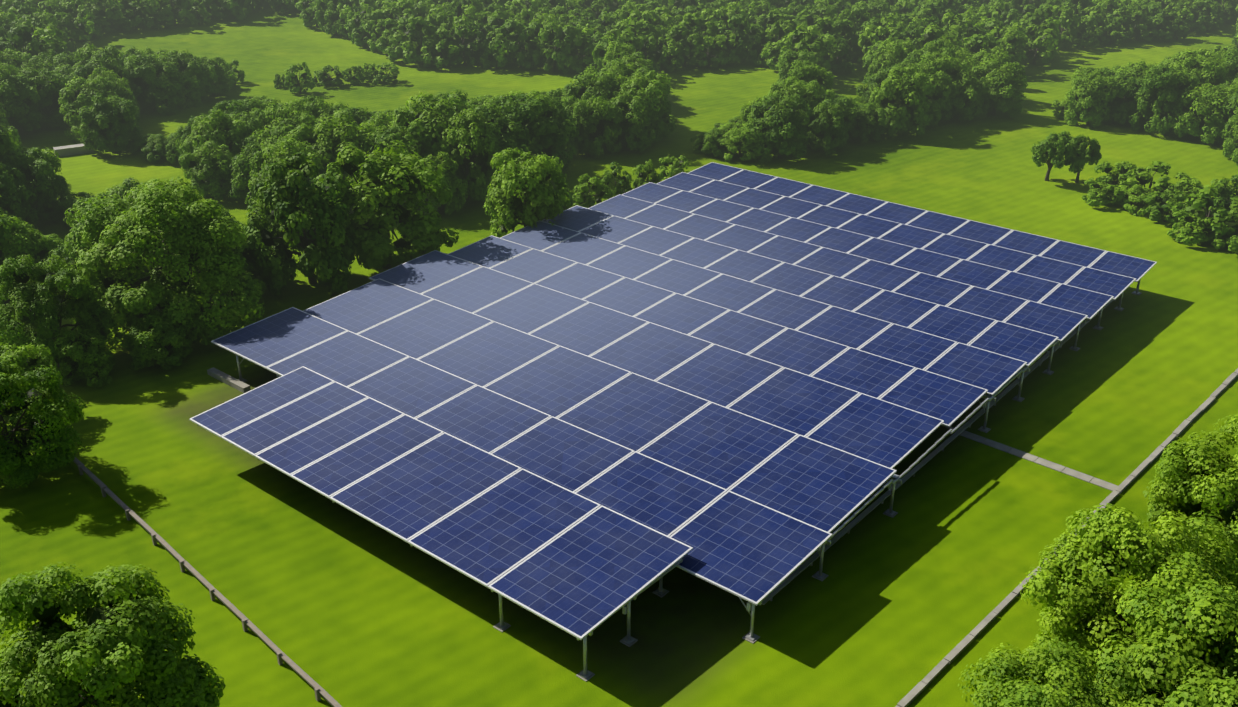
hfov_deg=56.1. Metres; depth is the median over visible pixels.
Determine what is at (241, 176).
tree
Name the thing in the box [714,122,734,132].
tree
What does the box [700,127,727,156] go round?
tree
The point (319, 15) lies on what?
tree
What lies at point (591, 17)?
tree
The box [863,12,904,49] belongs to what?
tree
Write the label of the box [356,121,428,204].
tree
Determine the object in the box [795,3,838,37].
tree
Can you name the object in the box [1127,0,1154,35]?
tree
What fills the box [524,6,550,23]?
tree
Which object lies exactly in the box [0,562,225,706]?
tree
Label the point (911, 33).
tree
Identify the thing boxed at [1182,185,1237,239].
bush
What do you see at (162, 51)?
tree
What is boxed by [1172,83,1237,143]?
tree
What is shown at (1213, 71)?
tree
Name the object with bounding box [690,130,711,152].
tree
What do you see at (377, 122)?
tree
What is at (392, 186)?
tall tree
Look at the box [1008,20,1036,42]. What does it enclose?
tree
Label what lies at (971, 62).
tree
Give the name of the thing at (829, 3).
tree
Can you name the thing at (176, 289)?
tree
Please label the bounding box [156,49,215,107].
tree
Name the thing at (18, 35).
tree
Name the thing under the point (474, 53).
tree
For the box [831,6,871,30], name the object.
tree
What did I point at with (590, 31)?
tree
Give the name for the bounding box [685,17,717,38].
tree
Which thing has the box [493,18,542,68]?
tree
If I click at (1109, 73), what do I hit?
tree
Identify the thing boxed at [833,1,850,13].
tree
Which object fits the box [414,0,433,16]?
tree
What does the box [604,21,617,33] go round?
tree
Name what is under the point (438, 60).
tree
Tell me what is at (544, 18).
tree
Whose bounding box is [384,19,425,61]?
tree
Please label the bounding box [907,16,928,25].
tree
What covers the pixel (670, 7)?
tree
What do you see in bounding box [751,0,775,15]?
tree
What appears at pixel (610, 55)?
tree
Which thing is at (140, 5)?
tree
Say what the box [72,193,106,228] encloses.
tree
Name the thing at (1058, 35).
tree
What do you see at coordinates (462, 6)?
tree
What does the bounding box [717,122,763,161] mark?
tree
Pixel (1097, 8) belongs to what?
tree
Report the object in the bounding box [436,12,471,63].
tree
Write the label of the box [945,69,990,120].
tree
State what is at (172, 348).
tree
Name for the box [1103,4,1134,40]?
tree
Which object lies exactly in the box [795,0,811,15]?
tree
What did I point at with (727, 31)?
tree
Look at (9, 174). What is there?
tree
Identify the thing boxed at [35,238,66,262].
tree
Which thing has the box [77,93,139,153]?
tree
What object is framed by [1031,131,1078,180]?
lone tree
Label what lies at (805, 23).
tree
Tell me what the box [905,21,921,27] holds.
tree
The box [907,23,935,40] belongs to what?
tree
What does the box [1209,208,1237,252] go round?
bush
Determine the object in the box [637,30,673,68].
tree
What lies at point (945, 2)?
tree
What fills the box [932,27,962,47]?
tree
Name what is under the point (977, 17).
tree
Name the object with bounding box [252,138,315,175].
tree
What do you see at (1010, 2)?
tree
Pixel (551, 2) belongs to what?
tree
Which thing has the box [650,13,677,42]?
tree
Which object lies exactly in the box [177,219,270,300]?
tree
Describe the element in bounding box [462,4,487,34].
tree
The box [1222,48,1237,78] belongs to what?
tree
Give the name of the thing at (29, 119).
tree
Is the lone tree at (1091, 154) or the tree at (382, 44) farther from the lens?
the tree at (382, 44)
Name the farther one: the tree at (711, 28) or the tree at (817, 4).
the tree at (817, 4)
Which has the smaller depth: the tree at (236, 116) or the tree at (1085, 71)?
the tree at (236, 116)
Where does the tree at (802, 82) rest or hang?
on the ground
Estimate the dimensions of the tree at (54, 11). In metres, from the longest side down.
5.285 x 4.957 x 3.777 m
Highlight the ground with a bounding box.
[0,2,1237,706]
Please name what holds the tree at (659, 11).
on the ground
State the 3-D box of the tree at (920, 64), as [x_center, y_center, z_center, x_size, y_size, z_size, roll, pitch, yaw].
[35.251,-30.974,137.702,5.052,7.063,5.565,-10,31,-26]
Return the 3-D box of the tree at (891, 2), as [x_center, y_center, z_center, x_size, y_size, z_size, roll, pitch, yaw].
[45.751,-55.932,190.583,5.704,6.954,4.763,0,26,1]
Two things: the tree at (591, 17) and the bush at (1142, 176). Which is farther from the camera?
the tree at (591, 17)
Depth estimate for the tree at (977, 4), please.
193.64 m
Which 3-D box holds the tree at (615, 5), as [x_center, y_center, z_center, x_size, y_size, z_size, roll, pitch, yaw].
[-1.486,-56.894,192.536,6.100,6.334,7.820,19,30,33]
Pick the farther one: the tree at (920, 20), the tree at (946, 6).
the tree at (946, 6)
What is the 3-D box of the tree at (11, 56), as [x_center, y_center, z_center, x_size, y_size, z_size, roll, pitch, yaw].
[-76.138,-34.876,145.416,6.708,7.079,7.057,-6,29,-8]
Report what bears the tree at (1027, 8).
on the ground
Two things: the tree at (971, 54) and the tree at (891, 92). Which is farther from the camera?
the tree at (971, 54)
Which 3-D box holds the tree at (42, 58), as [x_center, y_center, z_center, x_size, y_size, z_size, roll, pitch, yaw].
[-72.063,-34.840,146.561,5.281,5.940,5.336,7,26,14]
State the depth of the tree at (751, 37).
174.31 m
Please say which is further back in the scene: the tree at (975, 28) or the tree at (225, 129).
the tree at (975, 28)
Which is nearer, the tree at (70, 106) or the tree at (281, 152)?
the tree at (281, 152)
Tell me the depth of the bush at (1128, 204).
107.63 m
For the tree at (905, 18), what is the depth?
175.16 m
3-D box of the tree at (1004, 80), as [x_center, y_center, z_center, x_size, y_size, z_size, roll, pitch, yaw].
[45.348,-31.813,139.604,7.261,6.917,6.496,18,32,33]
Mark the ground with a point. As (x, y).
(342, 606)
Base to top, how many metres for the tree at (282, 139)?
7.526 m
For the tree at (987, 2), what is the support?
on the ground
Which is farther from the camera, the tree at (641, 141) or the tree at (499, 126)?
the tree at (641, 141)
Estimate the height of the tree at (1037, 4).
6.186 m
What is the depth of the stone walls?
125.25 m
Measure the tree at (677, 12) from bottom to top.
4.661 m
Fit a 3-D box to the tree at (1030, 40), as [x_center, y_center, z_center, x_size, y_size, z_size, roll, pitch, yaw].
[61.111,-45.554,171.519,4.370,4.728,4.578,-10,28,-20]
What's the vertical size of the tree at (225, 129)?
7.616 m
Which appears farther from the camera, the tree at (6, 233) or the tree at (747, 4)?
the tree at (747, 4)
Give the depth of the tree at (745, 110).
126.70 m
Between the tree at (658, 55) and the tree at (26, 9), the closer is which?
the tree at (658, 55)
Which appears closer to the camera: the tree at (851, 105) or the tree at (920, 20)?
the tree at (851, 105)
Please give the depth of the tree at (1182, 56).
140.69 m
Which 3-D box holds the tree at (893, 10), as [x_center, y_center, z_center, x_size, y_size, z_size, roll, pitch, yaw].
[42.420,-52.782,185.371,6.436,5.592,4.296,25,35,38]
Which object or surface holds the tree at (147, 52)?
on the ground
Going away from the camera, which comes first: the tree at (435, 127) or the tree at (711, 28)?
the tree at (435, 127)
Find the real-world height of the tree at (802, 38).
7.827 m
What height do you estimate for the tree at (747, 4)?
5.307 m
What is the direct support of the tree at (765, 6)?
on the ground
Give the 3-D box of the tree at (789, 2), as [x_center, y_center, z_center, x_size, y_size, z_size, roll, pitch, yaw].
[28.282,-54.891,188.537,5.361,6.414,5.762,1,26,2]
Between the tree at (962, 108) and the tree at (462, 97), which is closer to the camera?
the tree at (462, 97)
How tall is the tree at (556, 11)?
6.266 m
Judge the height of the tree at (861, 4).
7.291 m
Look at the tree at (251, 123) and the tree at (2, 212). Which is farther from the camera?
the tree at (251, 123)
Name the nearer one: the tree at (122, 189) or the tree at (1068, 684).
the tree at (1068, 684)
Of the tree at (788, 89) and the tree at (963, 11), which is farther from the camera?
the tree at (963, 11)
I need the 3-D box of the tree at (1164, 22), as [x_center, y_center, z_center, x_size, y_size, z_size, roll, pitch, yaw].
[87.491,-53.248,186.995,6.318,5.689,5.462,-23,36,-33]
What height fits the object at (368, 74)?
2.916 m
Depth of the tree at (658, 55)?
158.68 m
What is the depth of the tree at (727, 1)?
191.52 m
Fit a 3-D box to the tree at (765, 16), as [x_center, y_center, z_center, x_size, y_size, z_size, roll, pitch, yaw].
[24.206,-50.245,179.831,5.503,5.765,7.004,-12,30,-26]
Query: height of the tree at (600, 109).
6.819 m
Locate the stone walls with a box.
[53,144,485,199]
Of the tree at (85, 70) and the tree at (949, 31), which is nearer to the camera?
the tree at (85, 70)
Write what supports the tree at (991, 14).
on the ground
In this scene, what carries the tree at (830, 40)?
on the ground
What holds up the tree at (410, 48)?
on the ground
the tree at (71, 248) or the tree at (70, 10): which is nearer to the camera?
the tree at (71, 248)
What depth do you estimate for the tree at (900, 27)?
164.82 m
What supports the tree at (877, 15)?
on the ground
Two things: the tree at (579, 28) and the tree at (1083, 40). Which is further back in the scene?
the tree at (1083, 40)
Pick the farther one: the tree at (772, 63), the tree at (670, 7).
the tree at (670, 7)
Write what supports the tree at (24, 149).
on the ground
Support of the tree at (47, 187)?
on the ground
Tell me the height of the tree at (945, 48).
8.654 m
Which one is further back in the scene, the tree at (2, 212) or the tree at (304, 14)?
the tree at (304, 14)
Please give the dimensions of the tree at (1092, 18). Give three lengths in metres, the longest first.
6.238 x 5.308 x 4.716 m
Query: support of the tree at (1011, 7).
on the ground
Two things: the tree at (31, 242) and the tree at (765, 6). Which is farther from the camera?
the tree at (765, 6)
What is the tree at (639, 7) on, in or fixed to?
on the ground
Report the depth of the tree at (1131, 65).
141.20 m
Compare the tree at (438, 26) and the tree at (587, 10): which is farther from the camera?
the tree at (587, 10)
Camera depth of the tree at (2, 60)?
140.60 m
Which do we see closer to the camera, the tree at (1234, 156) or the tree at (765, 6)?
the tree at (1234, 156)
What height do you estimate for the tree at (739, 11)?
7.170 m
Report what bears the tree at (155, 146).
on the ground
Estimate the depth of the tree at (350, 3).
191.52 m
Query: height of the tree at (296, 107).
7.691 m
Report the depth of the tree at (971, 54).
149.82 m
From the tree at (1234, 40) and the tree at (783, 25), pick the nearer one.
the tree at (783, 25)
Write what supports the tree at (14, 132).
on the ground
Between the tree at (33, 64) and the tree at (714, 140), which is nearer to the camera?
the tree at (714, 140)
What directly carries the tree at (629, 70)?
on the ground
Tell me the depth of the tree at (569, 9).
184.26 m
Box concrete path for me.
[207,367,1117,490]
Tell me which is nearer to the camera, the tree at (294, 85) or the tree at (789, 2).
the tree at (294, 85)
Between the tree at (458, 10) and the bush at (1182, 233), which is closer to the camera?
the bush at (1182, 233)
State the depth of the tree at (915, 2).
190.72 m
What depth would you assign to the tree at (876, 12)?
182.56 m
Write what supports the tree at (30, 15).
on the ground
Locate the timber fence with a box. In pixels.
[72,457,341,706]
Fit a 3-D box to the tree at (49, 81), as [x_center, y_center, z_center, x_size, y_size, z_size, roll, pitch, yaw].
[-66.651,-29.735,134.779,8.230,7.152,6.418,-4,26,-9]
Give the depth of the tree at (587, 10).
186.50 m
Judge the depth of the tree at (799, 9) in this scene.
184.36 m
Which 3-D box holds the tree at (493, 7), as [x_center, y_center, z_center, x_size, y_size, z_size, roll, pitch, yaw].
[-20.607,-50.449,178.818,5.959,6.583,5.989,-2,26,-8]
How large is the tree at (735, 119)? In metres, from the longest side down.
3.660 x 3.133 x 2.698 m
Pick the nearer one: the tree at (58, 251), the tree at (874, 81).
the tree at (58, 251)
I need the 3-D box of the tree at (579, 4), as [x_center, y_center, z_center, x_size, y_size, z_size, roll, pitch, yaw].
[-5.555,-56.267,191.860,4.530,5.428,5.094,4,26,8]
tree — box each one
[0,0,38,11]
[0,12,16,29]
[0,23,41,66]
[0,27,13,43]
[0,48,31,68]
[0,51,10,64]
[0,63,20,74]
[0,68,41,131]
[0,123,20,144]
[0,130,21,161]
[0,161,38,230]
[0,180,23,220]
[0,207,8,223]
[0,214,54,300]
[0,216,12,279]
[0,254,114,368]
[0,343,61,425]
[0,359,84,488]
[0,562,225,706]
[1,4,42,23]
[1,18,22,50]
[2,41,18,58]
[2,147,75,223]
[8,67,31,73]
[9,37,33,53]
[14,11,42,21]
[14,67,76,129]
[16,18,64,51]
[16,57,52,73]
[18,0,58,22]
[19,143,44,177]
[22,0,37,6]
[24,26,71,55]
[25,11,63,43]
[30,39,65,57]
[32,52,64,69]
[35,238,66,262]
[36,229,60,241]
[38,0,58,11]
[39,7,68,26]
[41,245,81,303]
[47,51,76,60]
[51,54,83,74]
[51,74,87,121]
[52,63,81,77]
[53,17,75,51]
[53,324,116,388]
[54,12,94,51]
[58,0,88,20]
[58,76,118,142]
[58,192,94,227]
[59,0,95,42]
[61,1,75,29]
[63,193,131,234]
[64,207,151,305]
[70,176,265,347]
[72,51,137,98]
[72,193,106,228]
[74,43,126,73]
[75,1,115,37]
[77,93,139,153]
[85,65,140,111]
[87,0,125,30]
[98,185,120,195]
[99,177,147,201]
[102,76,139,123]
[106,96,142,133]
[117,0,155,30]
[118,46,145,80]
[123,182,193,218]
[124,53,186,115]
[125,313,193,370]
[128,133,157,153]
[133,0,160,25]
[136,212,177,309]
[138,134,169,162]
[140,46,156,75]
[142,48,183,89]
[148,0,189,25]
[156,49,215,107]
[164,132,185,157]
[165,134,180,163]
[174,116,195,158]
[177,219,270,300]
[178,140,233,200]
[180,109,251,181]
[190,0,228,19]
[200,56,230,99]
[212,98,265,146]
[215,204,248,228]
[224,63,236,86]
[228,59,245,81]
[228,108,264,141]
[228,141,265,199]
[231,134,267,159]
[236,109,272,139]
[243,152,355,296]
[245,137,324,231]
[251,113,318,144]
[251,135,282,153]
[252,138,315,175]
[253,95,268,101]
[257,98,278,110]
[261,97,286,107]
[264,99,314,126]
[277,123,335,172]
[284,62,315,93]
[289,109,376,187]
[291,0,311,11]
[292,95,340,125]
[295,0,327,27]
[309,140,458,269]
[314,0,345,30]
[314,65,346,85]
[317,100,360,126]
[323,9,346,35]
[333,107,375,126]
[336,3,355,33]
[336,6,363,38]
[344,2,377,43]
[345,0,374,12]
[347,11,382,45]
[354,6,360,12]
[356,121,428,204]
[357,112,392,132]
[361,0,380,10]
[366,0,403,30]
[367,19,390,50]
[373,62,399,84]
[375,0,396,8]
[376,18,404,54]
[376,108,393,118]
[379,0,418,48]
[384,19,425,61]
[388,89,473,183]
[393,2,430,21]
[393,15,437,64]
[396,0,433,31]
[410,88,473,143]
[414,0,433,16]
[418,4,457,37]
[418,12,429,32]
[418,151,468,214]
[420,28,459,67]
[422,19,455,45]
[432,110,500,202]
[435,0,453,4]
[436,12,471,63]
[440,2,462,14]
[442,15,488,65]
[448,0,481,22]
[457,23,485,55]
[459,103,534,192]
[461,4,468,16]
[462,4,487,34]
[463,95,486,106]
[464,22,493,51]
[468,94,500,110]
[471,2,500,40]
[473,0,504,22]
[476,0,510,7]
[476,11,505,33]
[479,24,514,68]
[483,147,572,237]
[487,93,578,171]
[488,9,524,41]
[492,28,522,63]
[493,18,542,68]
[496,5,514,19]
[503,89,558,122]
[504,0,541,20]
[509,5,531,20]
[509,7,543,30]
[513,13,554,53]
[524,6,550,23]
[525,15,562,65]
[529,13,556,25]
[535,0,564,13]
[538,21,574,73]
[544,6,564,32]
[547,88,579,101]
[549,0,566,9]
[553,24,593,73]
[556,25,587,63]
[556,94,594,154]
[557,13,579,24]
[557,17,593,43]
[561,0,580,19]
[561,71,620,120]
[566,4,593,16]
[566,8,595,21]
[572,94,625,157]
[573,0,596,17]
[577,22,603,48]
[578,12,605,29]
[579,27,598,56]
[580,64,629,95]
[581,0,594,8]
[583,32,616,68]
[588,11,617,36]
[589,0,611,24]
[592,34,623,71]
[593,21,639,70]
[594,0,625,17]
[596,58,633,78]
[596,88,656,152]
[598,28,643,67]
[601,58,654,88]
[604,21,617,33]
[604,41,632,65]
[606,51,654,73]
[608,70,676,142]
[610,8,635,21]
[614,44,643,56]
[614,65,666,120]
[615,1,652,26]
[617,19,643,36]
[619,0,635,13]
[622,10,667,35]
[626,20,656,55]
[633,35,668,72]
[635,4,651,15]
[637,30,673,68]
[638,0,668,7]
[639,20,669,61]
[643,0,662,9]
[646,1,658,9]
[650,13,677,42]
[652,37,684,72]
[653,7,682,27]
[662,3,678,10]
[665,25,706,67]
[668,0,705,19]
[672,9,684,16]
[678,13,717,57]
[685,5,717,31]
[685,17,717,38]
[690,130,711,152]
[691,35,727,68]
[698,0,727,18]
[700,8,743,35]
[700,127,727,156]
[705,33,742,65]
[706,13,749,60]
[711,0,751,15]
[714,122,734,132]
[715,23,737,47]
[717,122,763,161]
[718,1,745,32]
[727,115,747,124]
[729,0,765,14]
[739,97,781,124]
[740,13,764,34]
[743,24,779,65]
[744,24,759,43]
[745,1,773,38]
[745,3,754,12]
[745,91,810,163]
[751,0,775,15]
[759,8,786,31]
[759,76,818,136]
[761,9,796,57]
[762,40,796,69]
[765,13,789,36]
[766,0,785,13]
[768,77,822,94]
[770,20,789,37]
[775,0,814,8]
[776,49,818,84]
[779,3,804,19]
[779,43,809,70]
[781,20,807,41]
[782,24,815,50]
[784,7,792,14]
[785,0,802,15]
[786,26,830,79]
[787,59,833,92]
[792,79,835,132]
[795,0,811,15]
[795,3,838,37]
[802,25,837,69]
[802,99,846,155]
[805,4,823,17]
[806,14,818,24]
[806,17,844,47]
[808,0,836,18]
[810,0,845,16]
[815,19,863,59]
[816,92,856,145]
[819,34,844,70]
[821,33,854,73]
[827,0,851,16]
[827,0,859,12]
[827,8,856,39]
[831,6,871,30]
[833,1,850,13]
[833,96,858,138]
[834,93,845,98]
[839,1,866,28]
[847,31,863,58]
[848,102,885,143]
[853,97,866,105]
[855,101,872,132]
[856,18,887,47]
[856,25,900,64]
[856,67,903,109]
[857,0,890,21]
[862,39,904,75]
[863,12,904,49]
[864,42,911,83]
[866,0,882,19]
[867,21,913,49]
[869,62,931,137]
[871,4,898,16]
[872,13,888,20]
[879,37,915,59]
[881,57,918,80]
[882,0,911,13]
[886,25,923,51]
[887,0,913,14]
[891,14,923,26]
[900,0,919,13]
[903,39,955,72]
[905,8,932,27]
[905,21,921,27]
[905,65,952,126]
[906,62,939,101]
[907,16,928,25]
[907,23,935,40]
[907,32,934,49]
[909,1,925,12]
[911,1,956,26]
[918,51,969,118]
[919,16,958,45]
[920,0,967,15]
[922,24,965,52]
[932,4,958,20]
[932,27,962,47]
[939,2,967,15]
[942,12,986,47]
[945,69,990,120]
[949,14,981,29]
[951,45,979,65]
[955,0,973,10]
[956,47,974,57]
[958,56,986,101]
[958,636,1145,706]
[962,25,1003,53]
[962,34,1009,71]
[962,37,990,54]
[964,4,979,9]
[964,6,998,20]
[970,57,1028,118]
[971,9,1007,25]
[972,48,1010,96]
[974,1,980,6]
[976,0,999,6]
[977,16,996,26]
[983,27,1027,65]
[984,18,1024,53]
[987,0,1007,14]
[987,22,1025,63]
[989,0,1019,25]
[994,2,1013,23]
[1001,0,1020,12]
[1007,2,1019,13]
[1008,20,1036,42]
[1011,0,1053,16]
[1019,4,1058,44]
[1019,503,1237,706]
[1020,18,1060,64]
[1022,4,1044,24]
[1025,27,1060,57]
[1027,30,1043,58]
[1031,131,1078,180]
[1032,0,1062,13]
[1048,5,1066,34]
[1050,6,1082,48]
[1051,99,1075,118]
[1060,0,1091,16]
[1061,1,1084,28]
[1063,15,1097,40]
[1064,70,1117,127]
[1066,134,1101,182]
[1068,67,1115,118]
[1072,19,1102,48]
[1081,1,1106,32]
[1084,0,1121,32]
[1092,0,1128,24]
[1094,551,1237,706]
[1096,16,1128,44]
[1099,69,1122,117]
[1100,65,1121,70]
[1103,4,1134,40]
[1104,71,1143,124]
[1113,62,1151,101]
[1115,59,1162,117]
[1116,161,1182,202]
[1121,10,1158,41]
[1125,414,1237,591]
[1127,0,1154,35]
[1128,65,1199,134]
[1131,0,1159,29]
[1139,4,1176,41]
[1145,189,1187,222]
[1149,0,1165,15]
[1151,69,1211,121]
[1155,47,1220,83]
[1161,8,1193,39]
[1163,0,1184,25]
[1165,0,1192,16]
[1172,0,1217,32]
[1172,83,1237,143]
[1175,56,1231,85]
[1181,0,1197,21]
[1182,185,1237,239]
[1194,0,1224,30]
[1196,1,1221,18]
[1212,45,1226,55]
[1213,0,1237,22]
[1214,78,1237,106]
[1214,85,1237,143]
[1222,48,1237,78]
[1222,99,1237,157]
[1223,0,1237,22]
[1227,46,1237,51]
[1230,148,1237,165]
[1231,24,1237,44]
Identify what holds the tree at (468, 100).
on the ground
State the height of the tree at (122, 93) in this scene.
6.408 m
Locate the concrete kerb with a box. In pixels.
[895,368,1237,706]
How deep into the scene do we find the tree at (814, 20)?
177.17 m
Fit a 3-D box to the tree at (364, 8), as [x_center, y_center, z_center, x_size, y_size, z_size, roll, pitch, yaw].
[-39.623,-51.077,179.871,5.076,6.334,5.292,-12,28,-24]
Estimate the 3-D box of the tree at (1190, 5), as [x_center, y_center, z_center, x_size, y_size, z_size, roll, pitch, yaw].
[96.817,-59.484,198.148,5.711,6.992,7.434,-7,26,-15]
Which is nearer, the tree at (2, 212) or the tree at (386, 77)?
the tree at (2, 212)
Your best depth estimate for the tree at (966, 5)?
189.42 m
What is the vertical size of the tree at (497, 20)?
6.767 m
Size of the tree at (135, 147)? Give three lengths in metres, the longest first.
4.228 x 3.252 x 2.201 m
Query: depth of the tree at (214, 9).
193.31 m
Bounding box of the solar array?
[189,162,1156,639]
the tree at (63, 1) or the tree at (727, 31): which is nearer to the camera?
the tree at (727, 31)
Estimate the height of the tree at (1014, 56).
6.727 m
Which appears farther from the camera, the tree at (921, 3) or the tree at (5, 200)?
the tree at (921, 3)
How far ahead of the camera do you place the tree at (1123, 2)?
190.27 m
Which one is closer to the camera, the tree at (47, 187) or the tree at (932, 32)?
the tree at (47, 187)
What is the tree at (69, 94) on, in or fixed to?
on the ground
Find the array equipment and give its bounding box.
[276,300,1115,604]
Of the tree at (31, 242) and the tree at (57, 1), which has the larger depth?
the tree at (57, 1)
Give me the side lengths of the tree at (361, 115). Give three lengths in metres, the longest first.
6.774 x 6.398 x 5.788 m
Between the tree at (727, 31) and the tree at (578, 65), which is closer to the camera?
the tree at (578, 65)
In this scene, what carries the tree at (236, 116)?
on the ground
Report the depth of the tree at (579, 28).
166.90 m
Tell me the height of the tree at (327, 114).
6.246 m
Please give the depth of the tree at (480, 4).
182.42 m
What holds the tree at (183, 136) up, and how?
on the ground
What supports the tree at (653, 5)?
on the ground
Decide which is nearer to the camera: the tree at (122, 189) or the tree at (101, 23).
the tree at (122, 189)
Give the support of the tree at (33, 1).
on the ground
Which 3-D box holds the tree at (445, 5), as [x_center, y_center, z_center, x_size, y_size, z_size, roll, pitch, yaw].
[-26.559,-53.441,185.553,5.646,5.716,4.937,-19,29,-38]
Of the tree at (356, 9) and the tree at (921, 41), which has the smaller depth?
the tree at (921, 41)
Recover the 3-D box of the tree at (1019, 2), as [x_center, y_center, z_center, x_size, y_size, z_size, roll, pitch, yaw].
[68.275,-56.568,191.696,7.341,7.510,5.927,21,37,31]
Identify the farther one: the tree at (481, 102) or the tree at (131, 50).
the tree at (131, 50)
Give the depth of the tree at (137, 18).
184.31 m
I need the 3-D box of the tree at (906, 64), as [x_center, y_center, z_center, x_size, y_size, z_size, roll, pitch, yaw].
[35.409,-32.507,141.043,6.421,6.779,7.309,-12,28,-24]
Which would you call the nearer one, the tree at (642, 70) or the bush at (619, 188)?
the bush at (619, 188)
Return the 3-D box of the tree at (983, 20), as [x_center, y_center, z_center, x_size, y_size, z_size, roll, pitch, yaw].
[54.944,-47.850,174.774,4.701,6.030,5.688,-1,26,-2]
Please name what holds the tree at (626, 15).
on the ground
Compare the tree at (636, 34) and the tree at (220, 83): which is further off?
the tree at (636, 34)
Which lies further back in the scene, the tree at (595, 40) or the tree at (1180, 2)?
the tree at (1180, 2)
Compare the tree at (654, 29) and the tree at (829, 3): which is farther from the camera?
the tree at (829, 3)
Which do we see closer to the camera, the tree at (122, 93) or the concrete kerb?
the concrete kerb
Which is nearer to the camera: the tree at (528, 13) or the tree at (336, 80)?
the tree at (336, 80)
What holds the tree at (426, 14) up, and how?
on the ground
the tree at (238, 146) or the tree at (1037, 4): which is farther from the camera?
the tree at (1037, 4)
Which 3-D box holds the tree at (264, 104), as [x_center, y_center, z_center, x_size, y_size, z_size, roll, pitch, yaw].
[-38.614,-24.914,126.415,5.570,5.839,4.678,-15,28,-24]
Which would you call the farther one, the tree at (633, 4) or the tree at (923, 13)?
the tree at (633, 4)
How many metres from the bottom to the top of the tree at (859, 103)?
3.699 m
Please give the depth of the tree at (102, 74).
135.24 m
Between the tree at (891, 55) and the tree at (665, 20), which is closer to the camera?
the tree at (891, 55)
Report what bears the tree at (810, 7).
on the ground
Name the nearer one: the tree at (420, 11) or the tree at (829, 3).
the tree at (420, 11)
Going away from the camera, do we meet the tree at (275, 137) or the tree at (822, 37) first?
the tree at (275, 137)
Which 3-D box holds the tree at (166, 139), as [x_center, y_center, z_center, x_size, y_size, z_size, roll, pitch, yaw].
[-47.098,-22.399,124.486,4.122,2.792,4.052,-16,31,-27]
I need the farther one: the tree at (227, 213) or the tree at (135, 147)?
the tree at (135, 147)
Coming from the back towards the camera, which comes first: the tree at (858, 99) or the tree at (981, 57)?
the tree at (981, 57)
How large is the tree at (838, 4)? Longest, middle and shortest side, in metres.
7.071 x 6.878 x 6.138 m
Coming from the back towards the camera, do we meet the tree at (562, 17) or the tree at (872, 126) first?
the tree at (562, 17)
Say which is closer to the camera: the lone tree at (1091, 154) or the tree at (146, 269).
the tree at (146, 269)
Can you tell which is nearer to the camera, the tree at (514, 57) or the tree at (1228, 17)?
the tree at (514, 57)
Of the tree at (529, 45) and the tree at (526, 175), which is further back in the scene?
the tree at (529, 45)
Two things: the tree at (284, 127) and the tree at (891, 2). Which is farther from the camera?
the tree at (891, 2)
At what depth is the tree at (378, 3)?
187.25 m
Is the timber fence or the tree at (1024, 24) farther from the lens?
the tree at (1024, 24)
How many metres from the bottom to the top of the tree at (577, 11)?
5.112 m
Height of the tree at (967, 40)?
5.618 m
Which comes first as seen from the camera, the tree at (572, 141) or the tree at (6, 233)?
the tree at (6, 233)
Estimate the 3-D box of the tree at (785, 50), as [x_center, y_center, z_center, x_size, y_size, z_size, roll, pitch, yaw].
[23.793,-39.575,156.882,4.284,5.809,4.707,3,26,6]
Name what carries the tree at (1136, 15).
on the ground
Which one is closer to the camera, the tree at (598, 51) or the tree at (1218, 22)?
the tree at (598, 51)
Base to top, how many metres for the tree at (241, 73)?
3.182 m
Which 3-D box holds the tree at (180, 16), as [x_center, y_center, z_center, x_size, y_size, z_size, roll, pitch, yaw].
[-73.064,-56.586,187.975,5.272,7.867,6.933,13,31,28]
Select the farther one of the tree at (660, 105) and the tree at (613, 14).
the tree at (613, 14)
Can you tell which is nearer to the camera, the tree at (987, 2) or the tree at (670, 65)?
the tree at (670, 65)
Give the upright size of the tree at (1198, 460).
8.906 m
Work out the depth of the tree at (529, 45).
164.15 m
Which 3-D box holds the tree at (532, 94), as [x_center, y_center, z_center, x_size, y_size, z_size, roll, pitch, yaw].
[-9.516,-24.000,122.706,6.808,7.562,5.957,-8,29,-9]
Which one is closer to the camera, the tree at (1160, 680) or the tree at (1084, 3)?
the tree at (1160, 680)
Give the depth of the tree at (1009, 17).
180.10 m
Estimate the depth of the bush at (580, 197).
107.63 m
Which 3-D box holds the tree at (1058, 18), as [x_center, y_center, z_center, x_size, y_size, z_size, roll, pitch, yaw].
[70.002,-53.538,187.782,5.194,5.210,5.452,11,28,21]
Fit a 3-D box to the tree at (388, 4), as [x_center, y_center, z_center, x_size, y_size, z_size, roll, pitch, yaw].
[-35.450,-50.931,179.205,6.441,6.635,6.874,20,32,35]
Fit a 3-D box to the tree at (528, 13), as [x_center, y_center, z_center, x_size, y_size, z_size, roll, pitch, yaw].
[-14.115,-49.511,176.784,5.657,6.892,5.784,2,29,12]
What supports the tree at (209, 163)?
on the ground

